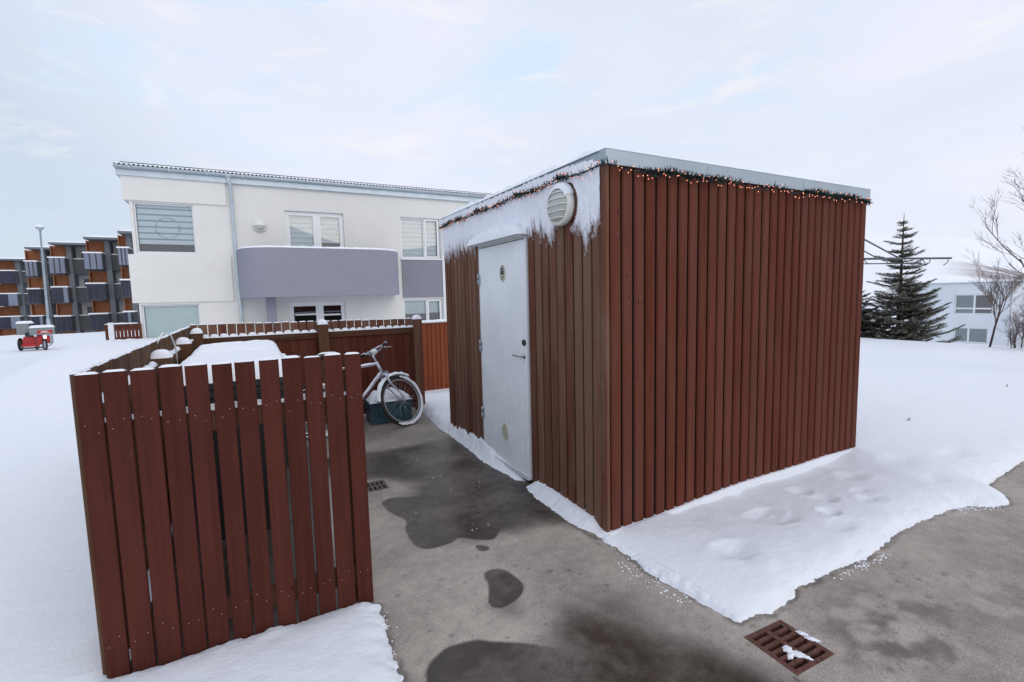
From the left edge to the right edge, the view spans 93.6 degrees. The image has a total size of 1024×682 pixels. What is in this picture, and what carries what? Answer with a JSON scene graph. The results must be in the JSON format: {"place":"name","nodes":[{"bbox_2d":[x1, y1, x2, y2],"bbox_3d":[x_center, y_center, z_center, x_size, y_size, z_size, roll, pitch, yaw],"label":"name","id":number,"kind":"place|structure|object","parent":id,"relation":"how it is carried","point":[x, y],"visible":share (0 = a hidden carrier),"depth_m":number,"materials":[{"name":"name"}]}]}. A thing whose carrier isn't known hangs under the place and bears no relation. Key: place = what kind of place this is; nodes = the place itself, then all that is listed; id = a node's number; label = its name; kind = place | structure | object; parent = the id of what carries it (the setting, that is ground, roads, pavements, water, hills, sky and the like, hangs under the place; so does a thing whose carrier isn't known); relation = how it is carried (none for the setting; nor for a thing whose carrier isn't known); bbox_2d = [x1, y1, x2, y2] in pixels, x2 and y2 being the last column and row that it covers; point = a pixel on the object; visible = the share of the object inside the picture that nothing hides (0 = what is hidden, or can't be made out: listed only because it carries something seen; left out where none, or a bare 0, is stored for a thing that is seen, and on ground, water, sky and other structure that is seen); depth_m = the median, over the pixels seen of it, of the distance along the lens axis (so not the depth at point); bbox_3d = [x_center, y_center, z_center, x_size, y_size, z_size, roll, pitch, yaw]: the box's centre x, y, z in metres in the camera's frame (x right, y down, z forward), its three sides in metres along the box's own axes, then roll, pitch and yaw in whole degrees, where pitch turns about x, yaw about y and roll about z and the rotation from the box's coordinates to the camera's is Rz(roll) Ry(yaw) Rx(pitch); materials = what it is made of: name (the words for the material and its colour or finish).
{"place":"outdoors","nodes":[
{"label":"outdoors","id":0,"kind":"place"},
{"bbox_2d":[0,303,1023,681],"bbox_3d":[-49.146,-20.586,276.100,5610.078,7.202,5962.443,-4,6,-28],"label":"snow field","id":1,"kind":"structure","parent":0,"point":[938,427],"depth_m":3.55,"materials":[{"name":"white snow"}]},
{"bbox_2d":[0,257,35,335],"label":"apartment block","id":2,"kind":"structure","parent":1,"relation":"on","point":[14,303],"depth_m":60.37,"materials":[{"name":"grey concrete"}]},
{"bbox_2d":[15,321,54,350],"bbox_3d":[-24.108,-0.272,24.319,1.910,1.514,1.110,-1,5,7],"label":"delivery trike","id":3,"kind":"object","parent":1,"relation":"on","point":[29,340],"visible":1,"depth_m":24.13,"materials":[{"name":"red metal"}]},
{"bbox_2d":[35,224,52,343],"bbox_3d":[-27.327,-3.184,28.238,0.418,7.195,0.400,-4,6,-28],"label":"street lamp","id":4,"kind":"object","parent":1,"relation":"on","point":[39,227],"visible":0.91,"depth_m":28.14,"materials":[{"name":"grey metal"}]},
{"bbox_2d":[23,229,139,333],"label":"apartment block","id":5,"kind":"structure","parent":1,"relation":"on","point":[88,284],"depth_m":46.72,"materials":[{"name":"grey concrete"}]},
{"bbox_2d":[83,278,89,286],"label":"window","id":6,"kind":"structure","parent":5,"relation":"in","point":[85,280],"depth_m":49.19,"materials":[{"name":"grey glass"}]},
{"bbox_2d":[86,306,92,314],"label":"window","id":7,"kind":"structure","parent":5,"relation":"in","point":[89,309],"depth_m":49.48,"materials":[{"name":"grey glass"}]},
{"bbox_2d":[104,323,142,339],"bbox_3d":[-10.174,-0.173,12.611,0.764,0.640,0.145,-4,6,-28],"label":"garden fence","id":8,"kind":"object","parent":1,"relation":"on","point":[111,328],"visible":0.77,"depth_m":12.61,"materials":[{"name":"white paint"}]},
{"bbox_2d":[69,326,194,674],"bbox_3d":[-2.775,0.651,3.972,0.144,1.384,4.343,-4,6,-28],"label":"wooden fence","id":9,"kind":"object","parent":1,"relation":"on","point":[153,354],"visible":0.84,"depth_m":2.81,"materials":[{"name":"brown wood"}]},
{"bbox_2d":[157,332,177,363],"bbox_3d":[-2.771,0.077,3.878,0.032,0.306,0.352,-3,6,-13],"label":"cable","id":10,"kind":"object","parent":9,"relation":"attached to","point":[162,333],"visible":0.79,"depth_m":3.95,"materials":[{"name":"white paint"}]},
{"bbox_2d":[73,352,373,678],"bbox_3d":[-1.302,0.770,2.351,1.137,1.384,0.149,-4,6,-28],"label":"wooden fence","id":11,"kind":"object","parent":1,"relation":"on","point":[147,425],"visible":0.99,"depth_m":2.24,"materials":[{"name":"wood"}]},
{"bbox_2d":[113,161,488,350],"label":"white house","id":12,"kind":"structure","parent":1,"relation":"on","point":[207,253],"depth_m":13.82,"materials":[{"name":"paint"}]},
{"bbox_2d":[133,202,196,252],"bbox_3d":[-9.576,-3.068,13.410,1.515,1.403,0.930,-4,6,-28],"label":"window","id":13,"kind":"structure","parent":12,"relation":"in","point":[163,228],"depth_m":13.11,"materials":[{"name":"white glass"}]},
{"bbox_2d":[138,304,200,337],"bbox_3d":[-9.540,-0.227,13.663,1.498,1.713,0.930,-4,6,-28],"label":"window","id":14,"kind":"structure","parent":12,"relation":"in","point":[159,318],"depth_m":13.24,"materials":[{"name":"teal glass"}]},
{"bbox_2d":[253,219,266,231],"bbox_3d":[-7.304,-3.346,13.933,0.350,0.350,0.141,-4,6,-28],"label":"wall lamp","id":15,"kind":"object","parent":12,"relation":"attached to","point":[259,225],"visible":1,"depth_m":13.90,"materials":[{"name":"white plastic"}]},
{"bbox_2d":[284,211,343,246],"bbox_3d":[-6.248,-2.826,15.242,1.865,2.390,0.930,-4,6,-28],"label":"balcony door","id":16,"kind":"structure","parent":12,"relation":"in","point":[302,228],"depth_m":14.80,"materials":[{"name":"white glass"}]},
{"bbox_2d":[289,301,345,350],"bbox_3d":[-6.241,-0.286,15.455,1.820,2.033,0.930,-4,6,-28],"label":"terrace door","id":17,"kind":"structure","parent":12,"relation":"in","point":[334,310],"depth_m":15.54,"materials":[{"name":"white glass"}]},
{"bbox_2d":[400,217,439,258],"bbox_3d":[-3.144,-3.478,16.401,1.375,1.373,0.153,-4,6,-28],"label":"window","id":18,"kind":"structure","parent":12,"relation":"in","point":[419,236],"depth_m":16.42,"materials":[{"name":"white glass"}]},
{"bbox_2d":[403,298,441,322],"bbox_3d":[-3.278,-1.060,16.988,1.575,0.942,0.960,-4,6,-28],"label":"window","id":19,"kind":"structure","parent":12,"relation":"in","point":[428,309],"depth_m":16.68,"materials":[{"name":"white glass"}]},
{"bbox_2d":[346,319,448,390],"bbox_3d":[-1.401,0.339,10.698,4.455,1.666,0.100,-4,6,-28],"label":"wooden fence","id":20,"kind":"object","parent":1,"relation":"on","point":[435,355],"visible":0.13,"depth_m":10.53,"materials":[{"name":"orange wood"}]},
{"bbox_2d":[860,290,891,338],"bbox_3d":[11.297,-0.952,15.976,2.384,2.958,2.597,1,6,21],"label":"spruce tree","id":21,"kind":"object","parent":1,"relation":"on","point":[864,311],"visible":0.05,"depth_m":15.68,"materials":[{"name":"green plant"}]},
{"bbox_2d":[864,239,951,265],"bbox_3d":[4.490,-0.459,7.920,4.124,2.700,2.386,-3,6,-20],"label":"clothes dryer","id":22,"kind":"object","parent":1,"relation":"on","point":[906,258],"visible":0.25,"depth_m":7.22,"materials":[{"name":"metal"}]},
{"bbox_2d":[861,219,964,342],"bbox_3d":[12.247,-1.683,15.163,3.225,4.632,3.165,-4,6,-28],"label":"spruce tree","id":23,"kind":"object","parent":1,"relation":"on","point":[913,311],"visible":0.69,"depth_m":14.82,"materials":[{"name":"green plant"}]},
{"bbox_2d":[914,279,1023,346],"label":"white house","id":24,"kind":"structure","parent":1,"relation":"on","point":[970,305],"depth_m":37.97,"materials":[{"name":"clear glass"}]},
{"bbox_2d":[953,327,987,343],"bbox_3d":[36.487,-0.470,38.258,0.130,1.190,2.080,-4,6,-28],"label":"window","id":25,"kind":"structure","parent":24,"relation":"in","point":[971,335],"depth_m":38.22,"materials":[{"name":"glass"}]},
{"bbox_2d":[954,294,993,313],"bbox_3d":[36.457,-2.904,37.974,0.130,1.550,2.320,-4,6,-28],"label":"window","id":26,"kind":"structure","parent":24,"relation":"in","point":[964,303],"depth_m":38.06,"materials":[{"name":"white glass"}]},
{"bbox_2d":[961,249,1023,346],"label":"bare tree","id":27,"kind":"object","parent":1,"relation":"on","point":[1012,288],"visible":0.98,"depth_m":11.84,"materials":[{"name":"brown plant"}]},
{"bbox_2d":[969,126,1023,298],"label":"bare tree","id":28,"kind":"object","parent":1,"relation":"on","point":[1009,250],"visible":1,"depth_m":9.01,"materials":[{"name":"brown plant"}]},
{"bbox_2d":[996,307,1023,347],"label":"bare shrub","id":29,"kind":"object","parent":1,"relation":"on","point":[1014,336],"visible":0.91,"depth_m":11.66,"materials":[{"name":"plant"}]},
{"bbox_2d":[1003,302,1023,336],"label":"bare shrub","id":30,"kind":"object","parent":1,"relation":"on","point":[1017,319],"visible":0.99,"depth_m":11.40,"materials":[{"name":"brown plant"}]},
{"bbox_2d":[0,0,1023,306],"label":"sky","id":31,"kind":"structure","parent":0,"point":[917,104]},
{"bbox_2d":[130,408,1023,681],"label":"concrete paving","id":32,"kind":"structure","parent":0,"point":[525,585],"depth_m":2.60,"materials":[{"name":"grey concrete"}]},
{"bbox_2d":[180,348,288,539],"bbox_3d":[-2.073,0.717,3.739,0.780,1.264,1.005,-4,6,-28],"label":"wheelie bin","id":33,"kind":"object","parent":32,"relation":"on","point":[232,357],"visible":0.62,"depth_m":3.38,"materials":[{"name":"black rubber"}]},
{"bbox_2d":[191,340,285,356],"bbox_3d":[-2.541,0.645,4.597,0.780,1.266,1.005,-4,6,-28],"label":"wheelie bin","id":34,"kind":"object","parent":32,"relation":"on","point":[235,345],"visible":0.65,"depth_m":4.37,"materials":[{"name":"rubber"}]},
{"bbox_2d":[188,315,424,423],"bbox_3d":[-2.568,0.404,6.432,2.863,1.400,0.193,-4,6,-28],"label":"wooden fence","id":35,"kind":"object","parent":32,"relation":"on","point":[403,353],"visible":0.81,"depth_m":6.64,"materials":[{"name":"brown wood"}]},
{"bbox_2d":[303,341,422,438],"bbox_3d":[-1.956,0.567,6.084,1.707,1.125,0.625,-4,6,-28],"label":"bicycle","id":36,"kind":"object","parent":32,"relation":"on","point":[385,382],"visible":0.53,"depth_m":6.16,"materials":[{"name":"grey metal"}]},
{"bbox_2d":[367,480,388,491],"bbox_3d":[-1.219,1.351,4.253,0.228,0.143,0.228,-4,6,-28],"label":"drain grate","id":37,"kind":"object","parent":32,"relation":"in","point":[377,485],"visible":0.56,"depth_m":4.26,"materials":[{"name":"metal"}]},
{"bbox_2d":[363,387,412,424],"bbox_3d":[-1.682,0.853,6.540,0.580,0.436,0.380,-4,6,-28],"label":"plastic crate","id":38,"kind":"object","parent":32,"relation":"on","point":[375,415],"visible":0.67,"depth_m":6.41,"materials":[{"name":"teal plastic"}]},
{"bbox_2d":[440,147,870,531],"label":"wooden shed","id":39,"kind":"structure","parent":32,"relation":"on","point":[626,348],"depth_m":3.78,"materials":[{"name":"wood"}]},
{"bbox_2d":[477,239,529,473],"bbox_3d":[-0.109,0.124,4.526,0.100,2.032,0.954,-4,6,-28],"label":"door","id":40,"kind":"structure","parent":39,"relation":"in","point":[501,280],"depth_m":4.45,"materials":[{"name":"metal"}]},
{"bbox_2d":[438,158,604,229],"bbox_3d":[-0.150,-1.227,4.324,0.049,0.111,3.044,-4,6,-28],"label":"garland","id":41,"kind":"object","parent":39,"relation":"attached to","point":[563,176],"visible":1,"depth_m":3.90,"materials":[{"name":"green plant"}]},
{"bbox_2d":[547,182,574,225],"bbox_3d":[0.333,-0.990,3.473,0.095,0.312,0.286,-4,6,-28],"label":"air vent","id":42,"kind":"object","parent":39,"relation":"attached to","point":[560,205],"visible":1,"depth_m":3.41,"materials":[{"name":"white plastic"}]},
{"bbox_2d":[606,158,872,205],"bbox_3d":[1.982,-1.205,3.746,3.165,0.123,0.052,-4,6,-28],"label":"garland","id":43,"kind":"object","parent":39,"relation":"attached to","point":[722,179],"visible":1,"depth_m":3.54,"materials":[{"name":"green plant"}]},
{"bbox_2d":[383,475,1003,654],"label":"snow crumbs","id":44,"kind":"object","parent":32,"relation":"on","point":[863,564],"visible":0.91,"depth_m":2.87,"materials":[{"name":"white snow"}]},
{"bbox_2d":[744,619,833,674],"bbox_3d":[1.284,1.479,2.240,0.272,0.151,0.269,-4,6,-26],"label":"drain grate","id":45,"kind":"object","parent":32,"relation":"in","point":[787,646],"visible":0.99,"depth_m":2.23,"materials":[{"name":"brown metal"}]},
{"bbox_2d":[796,630,821,642],"bbox_3d":[1.404,1.402,2.288,0.129,0.012,0.057,2,7,34],"label":"snow patch","id":46,"kind":"object","parent":45,"relation":"on","point":[806,636],"visible":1,"depth_m":2.28,"materials":[{"name":"white snow"}]},
{"bbox_2d":[862,260,1023,303],"bbox_3d":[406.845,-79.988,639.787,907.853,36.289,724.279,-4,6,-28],"label":"hill","id":47,"kind":"structure","parent":0,"point":[952,270],"depth_m":402.73,"materials":[{"name":"white snow"}]},
{"bbox_2d":[864,233,1023,271],"bbox_3d":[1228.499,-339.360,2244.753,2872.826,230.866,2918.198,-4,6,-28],"label":"mountain","id":48,"kind":"structure","parent":0,"point":[954,248],"depth_m":1506.52,"materials":[{"name":"white snow"}]}
]}

